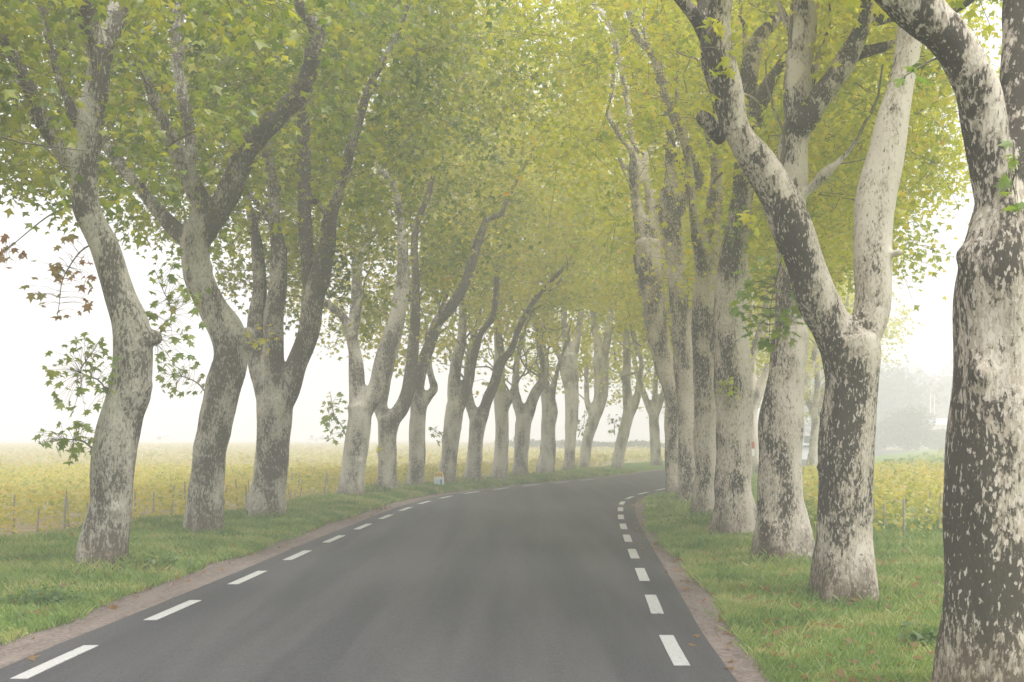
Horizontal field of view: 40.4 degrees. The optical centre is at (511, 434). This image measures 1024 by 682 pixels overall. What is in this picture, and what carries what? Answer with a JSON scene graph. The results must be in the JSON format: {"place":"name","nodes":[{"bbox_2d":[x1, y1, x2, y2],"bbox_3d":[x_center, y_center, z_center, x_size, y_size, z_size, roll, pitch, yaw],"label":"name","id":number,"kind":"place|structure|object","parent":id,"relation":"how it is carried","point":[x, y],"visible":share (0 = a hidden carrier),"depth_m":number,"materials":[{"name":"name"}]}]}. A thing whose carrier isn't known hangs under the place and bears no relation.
{"place":"outdoors","nodes":[
{"label":"outdoors","id":0,"kind":"place"},
{"bbox_2d":[0,469,664,668],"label":"gravel shoulder","id":1,"kind":"object","parent":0,"point":[25,646],"visible":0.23,"depth_m":17.61},
{"bbox_2d":[0,461,664,643],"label":"grass verge","id":2,"kind":"object","parent":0,"point":[641,466],"depth_m":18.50,"materials":[{"name":"plant"}]},
{"bbox_2d":[1,582,98,605],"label":"weed clump","id":3,"kind":"object","parent":2,"relation":"on","point":[56,596],"visible":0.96,"depth_m":15.73,"materials":[{"name":"green plant"}]},
{"bbox_2d":[116,544,216,569],"bbox_3d":[-4.994,1.731,19.678,1.456,0.347,1.267,0,0,25],"label":"weed clump","id":4,"kind":"object","parent":2,"relation":"on","point":[164,558],"visible":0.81,"depth_m":19.63,"materials":[{"name":"green plant"}]},
{"bbox_2d":[0,0,376,249],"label":"plane tree","id":5,"kind":"object","parent":2,"relation":"on","point":[16,31],"visible":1,"depth_m":16.36,"materials":[{"name":"green plant"}]},
{"bbox_2d":[0,0,544,570],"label":"plane tree","id":6,"kind":"object","parent":2,"relation":"on","point":[114,440],"visible":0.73,"depth_m":20.11,"materials":[{"name":"green plant"}]},
{"bbox_2d":[31,0,577,535],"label":"plane tree","id":7,"kind":"object","parent":2,"relation":"on","point":[231,336],"visible":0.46,"depth_m":26.33,"materials":[{"name":"green plant"}]},
{"bbox_2d":[323,473,327,494],"bbox_3d":[-5.638,1.676,41.945,0.060,1.110,0.045,4,-4,41],"label":"vineyard stake","id":8,"kind":"object","parent":2,"relation":"on","point":[325,483],"visible":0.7,"depth_m":41.94,"materials":[{"name":"wood"}]},
{"bbox_2d":[102,1,576,517],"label":"plane tree","id":9,"kind":"object","parent":2,"relation":"on","point":[277,380],"visible":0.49,"depth_m":31.53,"materials":[{"name":"green plant"}]},
{"bbox_2d":[227,0,565,495],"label":"plane tree","id":10,"kind":"object","parent":2,"relation":"on","point":[364,400],"visible":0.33,"depth_m":41.20,"materials":[{"name":"green plant"}]},
{"bbox_2d":[434,472,443,484],"bbox_3d":[-2.660,1.662,50.797,0.336,0.650,0.207,0,0,6],"label":"kilometre stone","id":11,"kind":"object","parent":2,"relation":"on","point":[438,477],"visible":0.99,"depth_m":50.70,"materials":[{"name":"white stone"}]},
{"bbox_2d":[315,0,589,489],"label":"plane tree","id":12,"kind":"object","parent":2,"relation":"on","point":[389,420],"visible":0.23,"depth_m":45.80,"materials":[{"name":"green plant"}]},
{"bbox_2d":[0,493,943,681],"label":"leaf litter","id":13,"kind":"object","parent":2,"relation":"on","point":[839,672],"visible":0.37,"depth_m":15.39,"materials":[{"name":"plant"}]},
{"bbox_2d":[337,2,614,485],"bbox_3d":[-1.863,-6.685,49.879,11.201,17.647,8.828,0,0,0],"label":"plane tree","id":14,"kind":"object","parent":2,"relation":"on","point":[422,398],"visible":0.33,"depth_m":47.62,"materials":[{"name":"green plant"}]},
{"bbox_2d":[375,9,610,482],"bbox_3d":[-0.773,-6.946,54.345,9.485,18.200,9.197,0,0,0],"label":"plane tree","id":15,"kind":"object","parent":2,"relation":"on","point":[459,390],"visible":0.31,"depth_m":52.33,"materials":[{"name":"green plant"}]},
{"bbox_2d":[405,59,631,480],"bbox_3d":[-0.025,-6.980,55.500,10.609,18.288,8.852,0,0,0],"label":"plane tree","id":16,"kind":"object","parent":2,"relation":"on","point":[478,417],"visible":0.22,"depth_m":53.56,"materials":[{"name":"green plant"}]},
{"bbox_2d":[409,82,628,479],"bbox_3d":[0.482,-6.484,59.251,10.373,17.281,9.660,0,0,0],"label":"plane tree","id":17,"kind":"object","parent":2,"relation":"on","point":[503,401],"visible":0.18,"depth_m":57.45,"materials":[{"name":"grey plant"}]},
{"bbox_2d":[447,84,642,476],"bbox_3d":[1.698,-6.829,60.727,10.115,17.958,8.697,0,0,0],"label":"plane tree","id":18,"kind":"object","parent":2,"relation":"on","point":[524,412],"visible":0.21,"depth_m":59.02,"materials":[{"name":"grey plant"}]},
{"bbox_2d":[482,95,656,473],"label":"plane tree","id":19,"kind":"object","parent":2,"relation":"on","point":[546,461],"visible":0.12,"depth_m":63.11,"materials":[{"name":"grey plant"}]},
{"bbox_2d":[502,150,651,469],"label":"plane tree","id":20,"kind":"object","parent":2,"relation":"on","point":[570,385],"visible":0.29,"depth_m":71.66,"materials":[{"name":"grey plant"}]},
{"bbox_2d":[532,200,671,468],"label":"plane tree","id":21,"kind":"object","parent":2,"relation":"on","point":[595,407],"visible":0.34,"depth_m":75.97,"materials":[{"name":"grey plant"}]},
{"bbox_2d":[553,170,672,468],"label":"plane tree","id":22,"kind":"object","parent":2,"relation":"on","point":[630,404],"visible":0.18,"depth_m":76.92,"materials":[{"name":"grey plant"}]},
{"bbox_2d":[600,327,672,464],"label":"plane tree","id":23,"kind":"object","parent":2,"relation":"on","point":[653,405],"visible":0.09,"depth_m":85.77,"materials":[{"name":"grey plant"}]},
{"bbox_2d":[0,450,918,681],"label":"road","id":24,"kind":"structure","parent":0,"point":[563,581],"depth_m":15.56,"materials":[{"name":"grey asphalt"}]},
{"bbox_2d":[0,440,942,536],"bbox_3d":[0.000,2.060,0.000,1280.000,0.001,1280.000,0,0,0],"label":"ground","id":25,"kind":"structure","parent":0,"point":[20,528],"depth_m":49.52,"materials":[{"name":"plant"}]},
{"bbox_2d":[12,494,15,536],"bbox_3d":[-9.767,1.688,27.318,0.043,1.062,0.057,1,3,-27],"label":"vineyard stake","id":26,"kind":"object","parent":25,"relation":"on","point":[14,496],"visible":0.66,"depth_m":27.29,"materials":[{"name":"wood"}]},
{"bbox_2d":[36,507,39,532],"bbox_3d":[-8.874,1.758,26.056,0.044,0.826,0.033,3,1,-21],"label":"vineyard stake","id":27,"kind":"object","parent":25,"relation":"on","point":[38,519],"visible":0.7,"depth_m":26.04,"materials":[{"name":"wood"}]},
{"bbox_2d":[63,498,65,529],"bbox_3d":[-8.701,1.710,27.103,0.040,0.987,0.043,0,-2,30],"label":"vineyard stake","id":28,"kind":"object","parent":25,"relation":"on","point":[64,513],"visible":0.7,"depth_m":27.10,"materials":[{"name":"wood"}]},
{"bbox_2d":[65,490,69,526],"bbox_3d":[-9.207,1.684,28.896,0.058,1.087,0.044,-6,-5,-9],"label":"vineyard stake","id":29,"kind":"object","parent":25,"relation":"on","point":[67,507],"visible":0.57,"depth_m":28.90,"materials":[{"name":"wood"}]},
{"bbox_2d":[134,491,135,519],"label":"vineyard stake","id":30,"kind":"object","parent":25,"relation":"on","point":[134,500],"visible":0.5,"depth_m":31.52,"materials":[{"name":"wood"}]},
{"bbox_2d":[152,492,154,517],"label":"vineyard stake","id":31,"kind":"object","parent":25,"relation":"on","point":[153,503],"visible":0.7,"depth_m":30.22,"materials":[{"name":"wood"}]},
{"bbox_2d":[153,434,169,443],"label":"hut","id":32,"kind":"object","parent":25,"relation":"on","point":[162,438],"visible":0.94,"depth_m":300.00,"materials":[{"name":"grey metal"}]},
{"bbox_2d":[170,485,174,516],"bbox_3d":[-8.033,1.700,32.894,0.150,1.027,0.045,0,0,1],"label":"vineyard stake","id":33,"kind":"object","parent":25,"relation":"on","point":[172,501],"visible":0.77,"depth_m":32.88,"materials":[{"name":"wood"}]},
{"bbox_2d":[184,481,185,513],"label":"vineyard stake","id":34,"kind":"object","parent":25,"relation":"on","point":[185,492],"visible":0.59,"depth_m":33.77,"materials":[{"name":"wood"}]},
{"bbox_2d":[245,485,246,507],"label":"vineyard stake","id":35,"kind":"object","parent":25,"relation":"on","point":[245,495],"visible":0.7,"depth_m":34.48,"materials":[{"name":"wood"}]},
{"bbox_2d":[0,461,530,534],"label":"vineyard foliage","id":36,"kind":"object","parent":25,"relation":"on","point":[156,481],"visible":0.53,"depth_m":41.38,"materials":[{"name":"yellow plant"}]},
{"bbox_2d":[307,435,316,443],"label":"hut","id":37,"kind":"object","parent":25,"relation":"on","point":[311,438],"visible":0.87,"depth_m":300.00,"materials":[{"name":"grey metal"}]},
{"bbox_2d":[315,434,330,443],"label":"hut","id":38,"kind":"object","parent":25,"relation":"on","point":[320,437],"visible":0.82,"depth_m":300.00,"materials":[{"name":"grey metal"}]},
{"bbox_2d":[0,441,664,476],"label":"vineyard foliage","id":39,"kind":"object","parent":25,"relation":"on","point":[309,453],"visible":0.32,"depth_m":105.64,"materials":[{"name":"yellow plant"}]},
{"bbox_2d":[494,439,664,451],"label":"hedge","id":40,"kind":"object","parent":25,"relation":"on","point":[537,443],"visible":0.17,"depth_m":166.75,"materials":[{"name":"green plant"}]},
{"bbox_2d":[802,435,809,458],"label":"outbuilding","id":41,"kind":"structure","parent":25,"relation":"on","point":[805,447],"depth_m":111.96,"materials":[{"name":"grey metal"}]},
{"bbox_2d":[803,435,809,446],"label":"window","id":42,"kind":"structure","parent":41,"relation":"in","point":[806,438],"depth_m":111.94,"materials":[{"name":"grey glass"}]},
{"bbox_2d":[804,347,882,433],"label":"background tree","id":43,"kind":"object","parent":25,"relation":"on","point":[807,430],"visible":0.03,"depth_m":215.87,"materials":[{"name":"green plant"}]},
{"bbox_2d":[875,420,900,449],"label":"bush","id":44,"kind":"object","parent":25,"relation":"on","point":[881,442],"visible":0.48,"depth_m":194.52,"materials":[{"name":"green plant"}]},
{"bbox_2d":[881,403,936,449],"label":"bush","id":45,"kind":"object","parent":25,"relation":"on","point":[906,428],"visible":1,"depth_m":184.65,"materials":[{"name":"grey plant"}]},
{"bbox_2d":[876,447,944,481],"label":"meadow grass","id":46,"kind":"structure","parent":25,"relation":"on","point":[938,455],"depth_m":84.91,"materials":[{"name":"yellow plant"}]},
{"bbox_2d":[876,354,949,439],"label":"background tree","id":47,"kind":"object","parent":25,"relation":"on","point":[896,392],"visible":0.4,"depth_m":235.87,"materials":[{"name":"grey plant"}]},
{"bbox_2d":[878,363,949,418],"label":"background tree","id":48,"kind":"object","parent":25,"relation":"on","point":[926,379],"visible":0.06,"depth_m":308.21,"materials":[{"name":"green plant"}]},
{"bbox_2d":[920,428,945,448],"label":"bush","id":49,"kind":"object","parent":25,"relation":"on","point":[939,441],"visible":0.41,"depth_m":190.16,"materials":[{"name":"green plant"}]},
{"bbox_2d":[920,419,947,448],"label":"shed","id":50,"kind":"structure","parent":25,"relation":"on","point":[940,423],"depth_m":212.10,"materials":[{"name":"grey metal"}]},
{"bbox_2d":[917,358,952,418],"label":"background tree","id":51,"kind":"object","parent":25,"relation":"on","point":[947,389],"visible":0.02,"depth_m":297.08,"materials":[{"name":"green plant"}]},
{"bbox_2d":[0,0,1002,439],"label":"sky","id":52,"kind":"structure","parent":0,"point":[28,331],"materials":[{"name":"white"}]},
{"bbox_2d":[635,450,920,681],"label":"gravel shoulder","id":53,"kind":"object","parent":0,"point":[744,670],"visible":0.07,"depth_m":15.18},
{"bbox_2d":[640,449,944,681],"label":"grass verge","id":54,"kind":"object","parent":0,"point":[881,458],"depth_m":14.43,"materials":[{"name":"green plant"}]},
{"bbox_2d":[523,18,774,358],"bbox_3d":[5.901,-6.823,51.660,11.184,17.948,9.940,0,0,0],"label":"plane tree","id":55,"kind":"object","parent":54,"relation":"on","point":[603,278],"visible":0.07,"depth_m":51.72,"materials":[{"name":"green plant"}]},
{"bbox_2d":[658,499,711,526],"bbox_3d":[3.918,1.624,28.831,1.682,0.592,1.192,0,0,-26],"label":"weed clump","id":56,"kind":"object","parent":54,"relation":"on","point":[698,522],"visible":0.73,"depth_m":28.83,"materials":[{"name":"green plant"}]},
{"bbox_2d":[544,2,853,492],"bbox_3d":[6.678,-6.969,45.553,11.830,18.228,10.065,0,0,0],"label":"plane tree","id":57,"kind":"object","parent":54,"relation":"on","point":[659,344],"visible":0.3,"depth_m":43.31,"materials":[{"name":"green plant"}]},
{"bbox_2d":[530,0,887,502],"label":"plane tree","id":58,"kind":"object","parent":54,"relation":"on","point":[681,340],"visible":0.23,"depth_m":39.04,"materials":[{"name":"green plant"}]},
{"bbox_2d":[589,100,840,371],"bbox_3d":[8.329,-6.718,57.975,11.030,17.737,9.343,0,0,0],"label":"plane tree","id":59,"kind":"object","parent":54,"relation":"on","point":[754,348],"visible":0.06,"depth_m":57.63,"materials":[{"name":"green plant"}]},
{"bbox_2d":[622,146,811,473],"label":"plane tree","id":60,"kind":"object","parent":54,"relation":"on","point":[759,385],"visible":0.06,"depth_m":64.23,"materials":[{"name":"beige plant"}]},
{"bbox_2d":[442,0,1002,563],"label":"plane tree","id":61,"kind":"object","parent":54,"relation":"on","point":[810,88],"visible":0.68,"depth_m":22.20,"materials":[{"name":"green plant"}]},
{"bbox_2d":[468,0,1001,534],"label":"plane tree","id":62,"kind":"object","parent":54,"relation":"on","point":[734,506],"visible":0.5,"depth_m":27.19,"materials":[{"name":"green plant"}]},
{"bbox_2d":[751,441,754,476],"bbox_3d":[10.341,1.225,60.009,0.200,1.950,0.062,0,0,0],"label":"marker post","id":63,"kind":"object","parent":54,"relation":"on","point":[753,448],"visible":0.59,"depth_m":59.98,"materials":[{"name":"grey metal"}]},
{"bbox_2d":[537,0,1000,514],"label":"plane tree","id":64,"kind":"object","parent":54,"relation":"on","point":[704,432],"visible":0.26,"depth_m":32.40,"materials":[{"name":"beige plant"}]},
{"bbox_2d":[747,233,854,395],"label":"plane tree","id":65,"kind":"object","parent":54,"relation":"on","point":[811,362],"visible":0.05,"depth_m":71.60,"materials":[{"name":"beige plant"}]},
{"bbox_2d":[748,228,854,467],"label":"plane tree","id":66,"kind":"object","parent":54,"relation":"on","point":[814,402],"visible":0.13,"depth_m":79.29,"materials":[{"name":"beige plant"}]},
{"bbox_2d":[674,0,983,602],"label":"plane tree","id":67,"kind":"object","parent":54,"relation":"on","point":[843,563],"visible":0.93,"depth_m":16.36,"materials":[{"name":"beige plant"}]},
{"bbox_2d":[754,229,923,402],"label":"plane tree","id":68,"kind":"object","parent":54,"relation":"on","point":[893,324],"visible":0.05,"depth_m":86.66,"materials":[{"name":"green plant"}]},
{"bbox_2d":[802,459,943,534],"bbox_3d":[14.779,1.495,44.516,13.611,1.037,41.732,0,0,19],"label":"vineyard foliage","id":69,"kind":"object","parent":54,"relation":"on","point":[898,476],"visible":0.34,"depth_m":33.75,"materials":[{"name":"yellow plant"}]},
{"bbox_2d":[883,498,884,525],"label":"vineyard stake","id":70,"kind":"object","parent":54,"relation":"on","point":[883,512],"visible":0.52,"depth_m":27.54,"materials":[{"name":"wood"}]},
{"bbox_2d":[902,497,904,536],"bbox_3d":[7.113,1.678,25.280,0.044,1.097,0.059,1,3,44],"label":"vineyard stake","id":71,"kind":"object","parent":54,"relation":"on","point":[903,500],"visible":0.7,"depth_m":25.25,"materials":[{"name":"wood"}]},
{"bbox_2d":[898,621,938,645],"bbox_3d":[3.765,1.832,12.760,0.498,0.224,0.503,0,0,19],"label":"weed clump","id":72,"kind":"object","parent":54,"relation":"on","point":[919,636],"visible":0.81,"depth_m":12.79,"materials":[{"name":"green plant"}]},
{"bbox_2d":[819,0,1023,681],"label":"plane tree","id":73,"kind":"object","parent":54,"relation":"on","point":[980,636],"visible":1,"depth_m":9.74,"materials":[{"name":"beige plant"}]},
{"bbox_2d":[938,493,941,530],"bbox_3d":[8.335,1.681,27.174,0.059,1.089,0.044,3,-1,-25],"label":"vineyard stake","id":74,"kind":"object","parent":54,"relation":"on","point":[940,499],"visible":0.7,"depth_m":27.16,"materials":[{"name":"wood"}]}
]}

